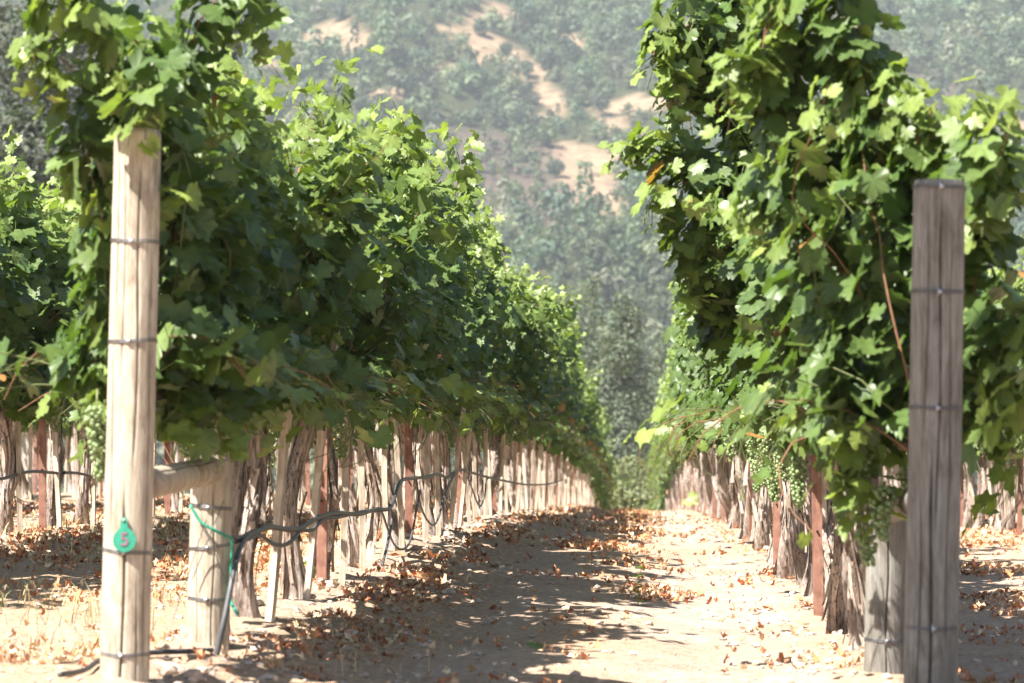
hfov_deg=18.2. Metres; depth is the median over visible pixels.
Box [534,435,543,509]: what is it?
wooden stake
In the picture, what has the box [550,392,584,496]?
grapevine
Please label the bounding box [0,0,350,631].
grapevine
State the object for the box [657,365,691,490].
grapevine
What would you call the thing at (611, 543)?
fallen leaves
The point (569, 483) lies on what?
wooden stake
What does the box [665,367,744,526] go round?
grapevine
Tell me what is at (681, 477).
grapevine
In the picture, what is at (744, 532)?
grapevine
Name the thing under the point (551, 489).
wooden stake
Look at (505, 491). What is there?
wooden stake
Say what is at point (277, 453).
grapevine
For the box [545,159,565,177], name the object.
hillside oak
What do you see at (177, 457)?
grapevine
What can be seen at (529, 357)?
grapevine
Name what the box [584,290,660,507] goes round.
conifer
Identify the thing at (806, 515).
grapevine
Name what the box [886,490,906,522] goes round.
brace rail
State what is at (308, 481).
steel post
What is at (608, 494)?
grapevine
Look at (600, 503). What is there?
grapevine
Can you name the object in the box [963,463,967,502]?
grapevine
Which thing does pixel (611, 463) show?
grapevine
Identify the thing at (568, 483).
wooden stake
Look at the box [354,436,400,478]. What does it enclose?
grapevine
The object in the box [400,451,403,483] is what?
grapevine
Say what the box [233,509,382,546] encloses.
drip hose
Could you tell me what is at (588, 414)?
grapevine
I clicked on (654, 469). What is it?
grapevine
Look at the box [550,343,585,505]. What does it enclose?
grapevine
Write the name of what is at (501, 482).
wooden stake
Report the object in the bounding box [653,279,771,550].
grapevine
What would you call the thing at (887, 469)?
grapevine
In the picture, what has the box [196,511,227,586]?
brace wire
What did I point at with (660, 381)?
grapevine
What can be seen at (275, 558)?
wooden stake
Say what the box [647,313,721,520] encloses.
grapevine
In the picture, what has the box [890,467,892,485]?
wooden stake
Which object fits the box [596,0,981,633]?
grapevine
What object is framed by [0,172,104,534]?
grapevine
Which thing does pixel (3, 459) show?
wooden stake
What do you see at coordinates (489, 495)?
wooden stake
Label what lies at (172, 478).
brace rail
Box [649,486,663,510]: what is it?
grapevine
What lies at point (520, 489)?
wooden stake
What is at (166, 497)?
steel post
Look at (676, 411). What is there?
grapevine
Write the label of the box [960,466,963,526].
steel post
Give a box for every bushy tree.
[610,463,631,509]
[611,454,656,510]
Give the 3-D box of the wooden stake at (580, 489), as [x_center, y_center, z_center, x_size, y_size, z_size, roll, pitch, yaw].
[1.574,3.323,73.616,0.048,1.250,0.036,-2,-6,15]
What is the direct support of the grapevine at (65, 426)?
on the ground at (653, 642)
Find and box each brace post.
[187,459,232,649]
[863,506,906,673]
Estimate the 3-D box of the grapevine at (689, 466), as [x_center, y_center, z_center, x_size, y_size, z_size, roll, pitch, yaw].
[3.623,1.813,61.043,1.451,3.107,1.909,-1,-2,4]
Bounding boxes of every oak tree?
[0,0,128,491]
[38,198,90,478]
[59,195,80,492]
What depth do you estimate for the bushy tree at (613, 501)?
149.23 m
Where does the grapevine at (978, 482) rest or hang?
on the ground at (653, 642)
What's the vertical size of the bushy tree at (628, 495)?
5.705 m
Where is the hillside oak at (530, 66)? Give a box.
[520,60,533,74]
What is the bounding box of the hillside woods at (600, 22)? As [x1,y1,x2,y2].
[0,0,1023,508]
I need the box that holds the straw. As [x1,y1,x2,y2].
[0,506,358,667]
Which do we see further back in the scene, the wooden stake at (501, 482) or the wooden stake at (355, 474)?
the wooden stake at (355, 474)
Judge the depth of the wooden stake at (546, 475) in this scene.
45.91 m
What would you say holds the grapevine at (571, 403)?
on the ground at (653, 642)
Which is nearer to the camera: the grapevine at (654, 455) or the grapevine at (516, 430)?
the grapevine at (516, 430)
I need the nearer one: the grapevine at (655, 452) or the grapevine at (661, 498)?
the grapevine at (655, 452)
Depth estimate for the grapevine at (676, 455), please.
57.08 m
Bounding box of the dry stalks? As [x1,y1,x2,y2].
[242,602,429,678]
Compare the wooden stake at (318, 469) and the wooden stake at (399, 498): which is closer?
the wooden stake at (318, 469)
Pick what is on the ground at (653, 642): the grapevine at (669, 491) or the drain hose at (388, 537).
the grapevine at (669, 491)
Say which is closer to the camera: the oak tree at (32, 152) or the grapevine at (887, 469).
the grapevine at (887, 469)
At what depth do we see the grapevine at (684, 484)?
69.07 m
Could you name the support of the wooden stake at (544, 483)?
on the ground at (653, 642)
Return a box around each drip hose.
[0,470,268,485]
[231,468,562,540]
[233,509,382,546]
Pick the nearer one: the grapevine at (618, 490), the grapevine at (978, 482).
the grapevine at (978, 482)
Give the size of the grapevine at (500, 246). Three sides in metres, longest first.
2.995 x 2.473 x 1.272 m
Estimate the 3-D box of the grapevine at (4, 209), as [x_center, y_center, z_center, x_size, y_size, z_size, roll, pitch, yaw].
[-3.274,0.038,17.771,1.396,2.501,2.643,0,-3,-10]
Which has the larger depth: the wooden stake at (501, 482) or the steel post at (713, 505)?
the steel post at (713, 505)
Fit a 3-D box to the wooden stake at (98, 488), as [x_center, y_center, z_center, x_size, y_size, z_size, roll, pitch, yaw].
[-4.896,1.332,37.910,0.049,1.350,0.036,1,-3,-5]
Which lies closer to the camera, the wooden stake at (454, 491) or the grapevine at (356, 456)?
the wooden stake at (454, 491)
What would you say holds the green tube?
attached to the brace post at (207, 590)
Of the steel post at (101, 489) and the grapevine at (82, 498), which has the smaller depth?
the grapevine at (82, 498)
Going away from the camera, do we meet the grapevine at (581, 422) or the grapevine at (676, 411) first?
the grapevine at (676, 411)
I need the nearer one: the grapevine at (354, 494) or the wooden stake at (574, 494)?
the grapevine at (354, 494)
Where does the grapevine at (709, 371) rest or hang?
on the ground at (653, 642)
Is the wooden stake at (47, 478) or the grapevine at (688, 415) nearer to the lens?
the grapevine at (688, 415)
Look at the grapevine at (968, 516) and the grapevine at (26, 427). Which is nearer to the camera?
the grapevine at (968, 516)
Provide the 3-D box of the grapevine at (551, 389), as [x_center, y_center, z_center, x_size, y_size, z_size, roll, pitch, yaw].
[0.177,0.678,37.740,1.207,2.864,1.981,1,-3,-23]
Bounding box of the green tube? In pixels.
[189,504,238,614]
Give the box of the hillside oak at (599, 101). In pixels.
[590,91,610,116]
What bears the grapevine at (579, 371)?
on the ground at (653, 642)
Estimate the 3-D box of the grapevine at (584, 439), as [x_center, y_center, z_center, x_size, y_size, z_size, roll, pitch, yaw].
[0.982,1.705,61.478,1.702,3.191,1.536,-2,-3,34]
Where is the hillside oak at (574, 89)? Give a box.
[558,78,584,102]
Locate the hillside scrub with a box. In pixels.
[271,1,959,241]
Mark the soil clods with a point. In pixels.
(167, 670)
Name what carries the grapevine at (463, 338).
on the ground at (653, 642)
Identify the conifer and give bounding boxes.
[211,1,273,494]
[569,273,648,455]
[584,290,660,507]
[633,327,711,488]
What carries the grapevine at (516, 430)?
on the ground at (653, 642)
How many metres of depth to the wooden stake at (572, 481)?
63.76 m
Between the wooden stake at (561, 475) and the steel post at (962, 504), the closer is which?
the steel post at (962, 504)
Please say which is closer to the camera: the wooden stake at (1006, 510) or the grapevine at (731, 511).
the wooden stake at (1006, 510)
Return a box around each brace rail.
[153,457,224,497]
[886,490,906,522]
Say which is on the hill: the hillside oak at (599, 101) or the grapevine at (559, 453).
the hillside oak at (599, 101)
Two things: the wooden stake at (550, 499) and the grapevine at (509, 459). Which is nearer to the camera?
the grapevine at (509, 459)
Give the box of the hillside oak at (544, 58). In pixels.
[534,46,559,69]
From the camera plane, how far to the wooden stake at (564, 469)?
58.44 m
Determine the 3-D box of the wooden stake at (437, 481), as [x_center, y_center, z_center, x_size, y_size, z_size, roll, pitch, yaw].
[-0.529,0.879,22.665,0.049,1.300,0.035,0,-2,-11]
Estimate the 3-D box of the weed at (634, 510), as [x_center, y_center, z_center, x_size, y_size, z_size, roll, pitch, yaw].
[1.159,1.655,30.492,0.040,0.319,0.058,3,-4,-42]
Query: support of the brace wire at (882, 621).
attached to the brace post at (890, 566)
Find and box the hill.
[2,0,1023,510]
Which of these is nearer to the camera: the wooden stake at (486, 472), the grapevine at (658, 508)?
the wooden stake at (486, 472)
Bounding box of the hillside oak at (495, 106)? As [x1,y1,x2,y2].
[483,99,507,123]
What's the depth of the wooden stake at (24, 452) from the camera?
46.68 m
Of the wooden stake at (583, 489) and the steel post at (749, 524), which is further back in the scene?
the wooden stake at (583, 489)
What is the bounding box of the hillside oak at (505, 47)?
[492,41,514,61]
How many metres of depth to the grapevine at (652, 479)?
98.31 m
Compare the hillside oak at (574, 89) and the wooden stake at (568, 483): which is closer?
the wooden stake at (568, 483)
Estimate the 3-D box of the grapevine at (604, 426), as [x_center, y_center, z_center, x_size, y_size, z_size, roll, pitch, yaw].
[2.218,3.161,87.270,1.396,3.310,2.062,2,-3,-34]
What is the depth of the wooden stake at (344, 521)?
15.86 m
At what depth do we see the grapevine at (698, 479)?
52.66 m
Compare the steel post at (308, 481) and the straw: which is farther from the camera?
the steel post at (308, 481)
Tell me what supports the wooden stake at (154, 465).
on the ground at (653, 642)
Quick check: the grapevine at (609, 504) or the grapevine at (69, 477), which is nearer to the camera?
the grapevine at (69, 477)
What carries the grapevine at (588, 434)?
on the ground at (653, 642)
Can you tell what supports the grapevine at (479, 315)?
on the ground at (653, 642)
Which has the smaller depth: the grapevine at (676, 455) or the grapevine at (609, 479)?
the grapevine at (676, 455)
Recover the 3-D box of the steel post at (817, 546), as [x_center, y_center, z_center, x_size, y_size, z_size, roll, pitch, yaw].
[1.478,0.641,15.547,0.050,1.600,0.039,-1,-3,4]
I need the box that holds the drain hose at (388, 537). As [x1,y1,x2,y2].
[381,504,392,566]
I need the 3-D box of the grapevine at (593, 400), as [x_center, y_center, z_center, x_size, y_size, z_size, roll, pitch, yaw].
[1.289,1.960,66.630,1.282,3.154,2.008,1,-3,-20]
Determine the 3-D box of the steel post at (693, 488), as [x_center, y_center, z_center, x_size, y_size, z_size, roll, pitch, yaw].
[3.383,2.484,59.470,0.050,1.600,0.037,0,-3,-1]
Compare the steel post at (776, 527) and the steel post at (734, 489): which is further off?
the steel post at (734, 489)
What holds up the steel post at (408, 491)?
on the ground at (653, 642)
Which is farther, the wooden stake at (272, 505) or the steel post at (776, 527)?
the wooden stake at (272, 505)
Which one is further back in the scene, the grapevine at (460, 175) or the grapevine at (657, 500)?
the grapevine at (657, 500)
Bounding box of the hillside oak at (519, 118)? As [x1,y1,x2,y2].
[506,98,530,124]
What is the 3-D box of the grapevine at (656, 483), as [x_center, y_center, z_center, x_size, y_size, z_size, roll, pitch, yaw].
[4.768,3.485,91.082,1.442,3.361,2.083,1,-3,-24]
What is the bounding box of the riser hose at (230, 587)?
[214,529,252,655]
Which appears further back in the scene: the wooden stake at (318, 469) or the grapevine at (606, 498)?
the grapevine at (606, 498)
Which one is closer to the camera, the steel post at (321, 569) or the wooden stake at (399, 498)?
the steel post at (321, 569)
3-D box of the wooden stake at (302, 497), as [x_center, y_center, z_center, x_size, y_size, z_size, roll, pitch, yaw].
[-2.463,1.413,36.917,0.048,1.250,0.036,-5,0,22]
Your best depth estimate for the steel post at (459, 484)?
26.59 m
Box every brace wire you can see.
[166,520,205,639]
[192,500,223,579]
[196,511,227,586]
[873,567,891,674]
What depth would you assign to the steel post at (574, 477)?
70.53 m
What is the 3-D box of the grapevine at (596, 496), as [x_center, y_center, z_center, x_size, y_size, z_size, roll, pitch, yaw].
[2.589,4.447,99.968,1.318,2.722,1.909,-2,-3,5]
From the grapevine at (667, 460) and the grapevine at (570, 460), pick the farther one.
the grapevine at (667, 460)
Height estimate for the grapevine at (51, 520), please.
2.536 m
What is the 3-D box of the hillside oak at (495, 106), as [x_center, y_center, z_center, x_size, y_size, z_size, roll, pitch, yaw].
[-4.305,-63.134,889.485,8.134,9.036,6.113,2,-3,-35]
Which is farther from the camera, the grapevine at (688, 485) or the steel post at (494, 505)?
the grapevine at (688, 485)
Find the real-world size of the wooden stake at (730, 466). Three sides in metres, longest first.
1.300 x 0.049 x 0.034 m
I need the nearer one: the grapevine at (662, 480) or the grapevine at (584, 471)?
the grapevine at (584, 471)
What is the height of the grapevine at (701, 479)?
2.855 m
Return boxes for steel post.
[33,432,36,493]
[39,419,45,532]
[100,480,102,497]
[164,442,169,513]
[306,452,309,504]
[316,340,327,580]
[350,446,352,483]
[405,421,412,533]
[455,427,463,525]
[492,487,495,514]
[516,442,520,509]
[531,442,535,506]
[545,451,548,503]
[555,455,557,504]
[574,467,575,492]
[683,482,685,508]
[693,464,695,510]
[712,484,715,518]
[721,455,726,522]
[733,459,737,528]
[747,462,753,540]
[773,458,780,565]
[811,454,823,615]
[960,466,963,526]
[1017,452,1023,534]
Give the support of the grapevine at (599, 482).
on the ground at (653, 642)
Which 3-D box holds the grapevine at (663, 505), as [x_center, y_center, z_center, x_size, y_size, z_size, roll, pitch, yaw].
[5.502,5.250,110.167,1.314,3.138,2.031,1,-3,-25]
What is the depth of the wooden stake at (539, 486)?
43.31 m
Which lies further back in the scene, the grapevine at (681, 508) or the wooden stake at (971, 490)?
the grapevine at (681, 508)
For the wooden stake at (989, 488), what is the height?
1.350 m
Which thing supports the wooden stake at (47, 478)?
on the ground at (653, 642)
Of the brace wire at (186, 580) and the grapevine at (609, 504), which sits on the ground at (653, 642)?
the grapevine at (609, 504)
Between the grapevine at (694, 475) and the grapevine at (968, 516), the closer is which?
the grapevine at (968, 516)
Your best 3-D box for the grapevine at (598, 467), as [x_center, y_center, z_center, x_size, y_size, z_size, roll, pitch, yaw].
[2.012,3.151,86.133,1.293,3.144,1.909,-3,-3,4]
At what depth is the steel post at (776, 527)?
21.01 m
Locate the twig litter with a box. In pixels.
[226,514,1016,681]
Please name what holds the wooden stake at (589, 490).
on the ground at (653, 642)
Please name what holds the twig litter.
on the ground at (653, 642)
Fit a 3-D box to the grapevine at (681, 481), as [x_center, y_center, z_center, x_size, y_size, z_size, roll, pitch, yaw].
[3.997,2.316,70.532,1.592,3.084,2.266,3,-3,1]
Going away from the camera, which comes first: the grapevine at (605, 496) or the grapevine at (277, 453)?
the grapevine at (277, 453)
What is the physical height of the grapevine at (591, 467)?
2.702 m
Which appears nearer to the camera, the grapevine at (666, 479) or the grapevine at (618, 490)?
the grapevine at (666, 479)
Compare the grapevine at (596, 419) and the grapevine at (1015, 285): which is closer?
the grapevine at (1015, 285)
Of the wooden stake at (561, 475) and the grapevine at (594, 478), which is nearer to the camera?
the wooden stake at (561, 475)
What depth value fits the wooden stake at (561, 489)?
55.62 m
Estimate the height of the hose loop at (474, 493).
0.302 m
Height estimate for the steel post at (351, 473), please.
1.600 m
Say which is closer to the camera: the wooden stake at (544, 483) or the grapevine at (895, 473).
the grapevine at (895, 473)
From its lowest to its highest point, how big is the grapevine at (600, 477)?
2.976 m
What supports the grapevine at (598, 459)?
on the ground at (653, 642)
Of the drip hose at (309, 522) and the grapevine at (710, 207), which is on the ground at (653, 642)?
the grapevine at (710, 207)
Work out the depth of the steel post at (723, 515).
37.47 m
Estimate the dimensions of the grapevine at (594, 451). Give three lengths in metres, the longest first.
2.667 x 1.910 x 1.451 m
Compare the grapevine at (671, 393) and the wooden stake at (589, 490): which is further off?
the wooden stake at (589, 490)
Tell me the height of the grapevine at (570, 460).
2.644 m
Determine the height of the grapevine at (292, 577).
2.569 m
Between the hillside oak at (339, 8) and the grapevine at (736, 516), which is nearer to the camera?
the grapevine at (736, 516)
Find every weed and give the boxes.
[631,499,635,527]
[631,566,644,605]
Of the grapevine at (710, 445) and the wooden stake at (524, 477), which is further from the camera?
the wooden stake at (524, 477)
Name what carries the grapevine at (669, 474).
on the ground at (653, 642)
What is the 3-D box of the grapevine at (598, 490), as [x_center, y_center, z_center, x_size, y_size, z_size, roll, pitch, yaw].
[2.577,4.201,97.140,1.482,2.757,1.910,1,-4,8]
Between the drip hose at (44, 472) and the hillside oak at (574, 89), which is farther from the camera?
the hillside oak at (574, 89)
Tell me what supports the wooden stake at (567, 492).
on the ground at (653, 642)
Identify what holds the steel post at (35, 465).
on the ground at (653, 642)
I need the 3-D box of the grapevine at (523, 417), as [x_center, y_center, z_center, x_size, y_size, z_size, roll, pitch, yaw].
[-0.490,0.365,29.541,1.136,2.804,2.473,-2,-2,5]
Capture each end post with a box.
[100,127,160,681]
[903,179,966,682]
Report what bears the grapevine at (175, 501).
on the ground at (653, 642)
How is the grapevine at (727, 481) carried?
on the ground at (653, 642)
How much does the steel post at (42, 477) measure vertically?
1.600 m
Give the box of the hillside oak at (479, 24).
[472,17,490,35]
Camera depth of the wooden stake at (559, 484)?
52.93 m
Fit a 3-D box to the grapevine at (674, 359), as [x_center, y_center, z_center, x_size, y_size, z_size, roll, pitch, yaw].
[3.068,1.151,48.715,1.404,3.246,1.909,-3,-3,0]
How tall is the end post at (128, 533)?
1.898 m
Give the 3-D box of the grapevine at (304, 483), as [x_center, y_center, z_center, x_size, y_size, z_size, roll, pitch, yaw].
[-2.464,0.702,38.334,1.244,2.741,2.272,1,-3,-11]
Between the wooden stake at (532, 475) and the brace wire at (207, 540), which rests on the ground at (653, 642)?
the wooden stake at (532, 475)
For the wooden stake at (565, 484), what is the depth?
56.99 m
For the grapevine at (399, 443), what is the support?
on the ground at (653, 642)
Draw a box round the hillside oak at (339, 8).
[328,0,347,20]
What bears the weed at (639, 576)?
on the ground at (653, 642)
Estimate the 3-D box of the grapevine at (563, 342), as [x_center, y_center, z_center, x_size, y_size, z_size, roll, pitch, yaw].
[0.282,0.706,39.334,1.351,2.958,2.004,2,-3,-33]
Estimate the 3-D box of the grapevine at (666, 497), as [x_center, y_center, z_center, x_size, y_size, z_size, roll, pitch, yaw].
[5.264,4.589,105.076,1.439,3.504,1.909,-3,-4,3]
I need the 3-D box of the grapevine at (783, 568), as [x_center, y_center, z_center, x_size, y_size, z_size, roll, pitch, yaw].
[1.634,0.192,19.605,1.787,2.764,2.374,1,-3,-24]
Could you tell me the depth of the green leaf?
12.84 m
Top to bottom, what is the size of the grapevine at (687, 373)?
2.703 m
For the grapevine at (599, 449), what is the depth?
81.88 m
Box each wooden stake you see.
[1,436,4,474]
[15,420,22,534]
[23,426,27,480]
[28,423,32,499]
[46,456,48,486]
[52,408,61,529]
[64,434,68,493]
[74,423,78,497]
[90,418,95,524]
[97,483,99,499]
[153,432,156,515]
[178,444,183,513]
[264,410,292,621]
[267,469,273,508]
[299,487,303,506]
[303,333,339,599]
[314,437,315,462]
[338,335,355,586]
[353,446,358,498]
[357,432,365,570]
[381,419,388,558]
[393,418,404,551]
[423,414,430,541]
[434,429,440,535]
[448,407,465,528]
[457,371,480,526]
[461,436,471,524]
[471,432,477,521]
[484,427,487,515]
[488,443,491,515]
[498,434,504,514]
[504,445,507,513]
[511,436,516,512]
[515,435,524,510]
[517,442,521,509]
[522,445,528,509]
[530,437,535,508]
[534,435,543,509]
[538,445,540,507]
[541,446,544,508]
[543,456,547,507]
[545,444,549,507]
[549,462,553,506]
[549,468,551,505]
[553,454,556,506]
[558,445,562,504]
[559,457,562,504]
[560,456,562,495]
[563,456,568,504]
[564,460,565,482]
[566,480,568,503]
[567,461,569,503]
[569,462,570,503]
[571,465,572,504]
[573,466,574,503]
[574,479,575,504]
[575,467,576,503]
[577,469,580,504]
[580,471,581,504]
[581,471,582,501]
[583,474,583,505]
[584,470,586,504]
[586,473,588,504]
[588,475,590,504]
[729,462,732,497]
[821,467,826,600]
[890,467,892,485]
[966,463,974,504]
[987,460,992,528]
[1003,482,1008,521]
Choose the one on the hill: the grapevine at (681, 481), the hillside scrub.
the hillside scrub
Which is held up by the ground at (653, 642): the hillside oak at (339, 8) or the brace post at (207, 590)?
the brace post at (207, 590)
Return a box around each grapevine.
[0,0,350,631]
[0,125,64,436]
[0,154,49,424]
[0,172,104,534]
[0,410,7,492]
[13,165,158,524]
[13,420,79,499]
[21,421,47,492]
[21,423,48,431]
[22,419,71,489]
[28,289,159,461]
[32,176,107,526]
[32,418,66,487]
[32,434,81,490]
[34,418,79,497]
[46,408,75,470]
[62,419,102,499]
[103,45,402,617]
[170,441,178,513]
[174,442,184,495]
[266,486,274,506]
[267,64,471,598]
[271,93,458,579]
[275,439,278,465]
[276,141,520,553]
[292,96,490,567]
[302,469,311,504]
[332,174,520,532]
[333,430,357,454]
[353,266,507,535]
[353,428,400,449]
[353,487,356,501]
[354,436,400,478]
[372,121,495,551]
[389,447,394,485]
[398,251,530,524]
[400,450,424,478]
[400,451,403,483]
[413,244,502,528]
[440,202,544,524]
[450,281,555,513]
[463,199,523,521]
[476,236,529,515]
[482,263,570,514]
[489,265,562,457]
[498,291,572,512]
[503,297,564,508]
[511,296,564,509]
[516,295,573,509]
[519,272,580,507]
[522,293,585,507]
[522,308,588,508]
[530,391,590,500]
[530,419,576,483]
[535,356,585,506]
[540,346,586,507]
[543,331,585,507]
[543,385,583,472]
[544,322,586,466]
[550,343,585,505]
[550,347,599,479]
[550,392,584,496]
[562,386,590,491]
[566,377,596,503]
[566,377,597,502]
[567,371,599,479]
[567,375,596,504]
[568,412,589,466]
[571,418,608,502]
[577,380,601,504]
[577,431,612,489]
[577,439,607,472]
[577,445,608,481]
[577,457,598,484]
[581,427,600,473]
[584,368,604,461]
[586,443,609,477]
[588,422,615,473]
[589,413,618,483]
[590,404,606,473]
[590,407,612,482]
[590,426,611,499]
[590,466,613,489]
[593,454,615,494]
[593,477,611,501]
[595,454,612,507]
[595,491,620,502]
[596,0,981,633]
[597,439,614,499]
[597,442,620,500]
[598,442,620,497]
[599,496,618,507]
[600,470,612,507]
[605,487,621,508]
[623,78,926,650]
[635,426,673,509]
[635,445,662,496]
[637,393,679,509]
[637,397,676,509]
[637,442,668,496]
[639,308,783,567]
[639,406,673,510]
[641,401,718,507]
[641,421,676,507]
[642,367,692,509]
[644,314,716,517]
[644,373,697,511]
[645,397,701,511]
[646,402,683,509]
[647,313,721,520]
[647,346,695,492]
[647,375,679,487]
[647,443,678,505]
[647,471,676,492]
[647,475,673,502]
[647,488,665,508]
[647,495,665,510]
[648,478,670,510]
[649,308,772,532]
[649,469,676,510]
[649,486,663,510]
[650,397,711,513]
[650,483,669,509]
[651,374,687,509]
[651,375,729,523]
[652,488,667,510]
[652,490,664,508]
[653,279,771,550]
[653,458,679,504]
[656,438,710,488]
[656,457,682,506]
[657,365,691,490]
[657,376,771,540]
[657,459,686,507]
[658,266,801,579]
[658,304,747,540]
[659,363,732,527]
[660,399,686,497]
[660,445,711,512]
[663,366,687,491]
[664,339,731,522]
[664,448,703,510]
[665,325,702,480]
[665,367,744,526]
[665,387,692,490]
[665,443,709,515]
[668,322,739,514]
[668,364,754,540]
[669,459,689,491]
[670,321,741,528]
[673,446,696,491]
[677,357,721,500]
[682,0,1023,622]
[682,359,809,585]
[684,344,732,501]
[695,352,895,596]
[715,151,833,615]
[883,467,890,497]
[892,465,900,487]
[962,450,1012,528]
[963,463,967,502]
[970,442,987,530]
[976,295,1023,532]
[976,461,978,494]
[981,235,1023,530]
[992,261,1023,530]
[1009,270,1023,459]
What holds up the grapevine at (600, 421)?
on the ground at (653, 642)
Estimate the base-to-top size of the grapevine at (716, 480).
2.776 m
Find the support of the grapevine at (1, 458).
on the ground at (653, 642)
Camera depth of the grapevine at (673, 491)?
84.26 m
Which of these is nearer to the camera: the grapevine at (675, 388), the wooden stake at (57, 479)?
the wooden stake at (57, 479)
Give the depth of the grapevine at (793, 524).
18.35 m
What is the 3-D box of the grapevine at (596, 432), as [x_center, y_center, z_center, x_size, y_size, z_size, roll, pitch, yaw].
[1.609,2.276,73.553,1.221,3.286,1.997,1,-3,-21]
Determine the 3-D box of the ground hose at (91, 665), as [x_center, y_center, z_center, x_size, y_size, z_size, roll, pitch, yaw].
[-1.296,1.065,10.660,0.142,0.051,1.079,-1,-3,21]
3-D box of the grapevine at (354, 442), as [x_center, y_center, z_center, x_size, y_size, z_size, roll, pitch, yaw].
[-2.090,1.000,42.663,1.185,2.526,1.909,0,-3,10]
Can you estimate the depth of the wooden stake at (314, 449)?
38.23 m
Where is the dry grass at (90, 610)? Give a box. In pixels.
[0,509,379,666]
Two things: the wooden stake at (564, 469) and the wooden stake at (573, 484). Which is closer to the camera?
the wooden stake at (564, 469)
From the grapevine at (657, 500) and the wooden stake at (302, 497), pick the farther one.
the grapevine at (657, 500)
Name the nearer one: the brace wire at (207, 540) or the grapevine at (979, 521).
the brace wire at (207, 540)
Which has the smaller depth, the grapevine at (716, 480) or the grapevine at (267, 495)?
the grapevine at (267, 495)
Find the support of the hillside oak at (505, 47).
on the hill
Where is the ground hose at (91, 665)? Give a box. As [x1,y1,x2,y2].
[57,648,213,676]
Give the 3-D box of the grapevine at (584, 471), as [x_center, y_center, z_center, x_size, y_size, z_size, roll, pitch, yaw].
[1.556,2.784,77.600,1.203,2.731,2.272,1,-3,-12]
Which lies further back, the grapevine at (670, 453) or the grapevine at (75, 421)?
the grapevine at (670, 453)
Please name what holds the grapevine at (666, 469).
on the ground at (653, 642)
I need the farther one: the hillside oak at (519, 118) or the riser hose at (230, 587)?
the hillside oak at (519, 118)
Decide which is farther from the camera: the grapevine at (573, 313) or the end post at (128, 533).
the grapevine at (573, 313)
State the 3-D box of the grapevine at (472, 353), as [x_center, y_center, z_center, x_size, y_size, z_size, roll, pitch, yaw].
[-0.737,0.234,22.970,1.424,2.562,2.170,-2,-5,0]
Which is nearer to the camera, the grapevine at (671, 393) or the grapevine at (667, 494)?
the grapevine at (671, 393)
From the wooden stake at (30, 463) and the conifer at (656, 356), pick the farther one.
the conifer at (656, 356)
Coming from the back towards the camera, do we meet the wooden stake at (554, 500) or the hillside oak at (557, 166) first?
the hillside oak at (557, 166)
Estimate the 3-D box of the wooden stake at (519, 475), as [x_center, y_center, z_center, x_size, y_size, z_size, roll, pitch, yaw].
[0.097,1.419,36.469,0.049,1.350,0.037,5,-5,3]
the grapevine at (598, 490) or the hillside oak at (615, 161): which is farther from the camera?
the hillside oak at (615, 161)
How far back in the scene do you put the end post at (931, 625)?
9.49 m
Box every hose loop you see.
[381,489,420,550]
[415,475,454,525]
[464,471,493,506]
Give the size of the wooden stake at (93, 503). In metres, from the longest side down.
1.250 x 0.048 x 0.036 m
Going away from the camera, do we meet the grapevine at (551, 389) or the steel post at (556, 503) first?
the grapevine at (551, 389)
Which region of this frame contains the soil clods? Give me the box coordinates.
[0,501,1023,682]
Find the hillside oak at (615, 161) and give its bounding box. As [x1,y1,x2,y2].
[613,155,627,173]
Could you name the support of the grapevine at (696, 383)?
on the ground at (653, 642)
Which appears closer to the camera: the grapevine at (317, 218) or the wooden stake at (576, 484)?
the grapevine at (317, 218)
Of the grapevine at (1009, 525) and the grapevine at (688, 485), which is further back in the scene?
the grapevine at (688, 485)
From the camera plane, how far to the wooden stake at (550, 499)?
48.77 m
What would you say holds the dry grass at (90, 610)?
on the ground at (653, 642)
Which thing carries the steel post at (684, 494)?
on the ground at (653, 642)
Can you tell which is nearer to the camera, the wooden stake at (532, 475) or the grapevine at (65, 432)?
the wooden stake at (532, 475)
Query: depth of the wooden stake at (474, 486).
28.20 m
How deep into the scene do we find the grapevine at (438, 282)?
18.77 m
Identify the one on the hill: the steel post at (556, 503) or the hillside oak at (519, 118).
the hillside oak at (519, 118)
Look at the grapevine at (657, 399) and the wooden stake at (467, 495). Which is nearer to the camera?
the wooden stake at (467, 495)
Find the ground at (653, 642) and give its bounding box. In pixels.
[0,491,1023,682]
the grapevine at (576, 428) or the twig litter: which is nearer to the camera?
the twig litter
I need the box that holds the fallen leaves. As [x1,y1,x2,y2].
[0,494,1023,682]
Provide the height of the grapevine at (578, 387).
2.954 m
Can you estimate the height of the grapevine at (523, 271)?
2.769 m
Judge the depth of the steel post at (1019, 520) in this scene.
29.08 m
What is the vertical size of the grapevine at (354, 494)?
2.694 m

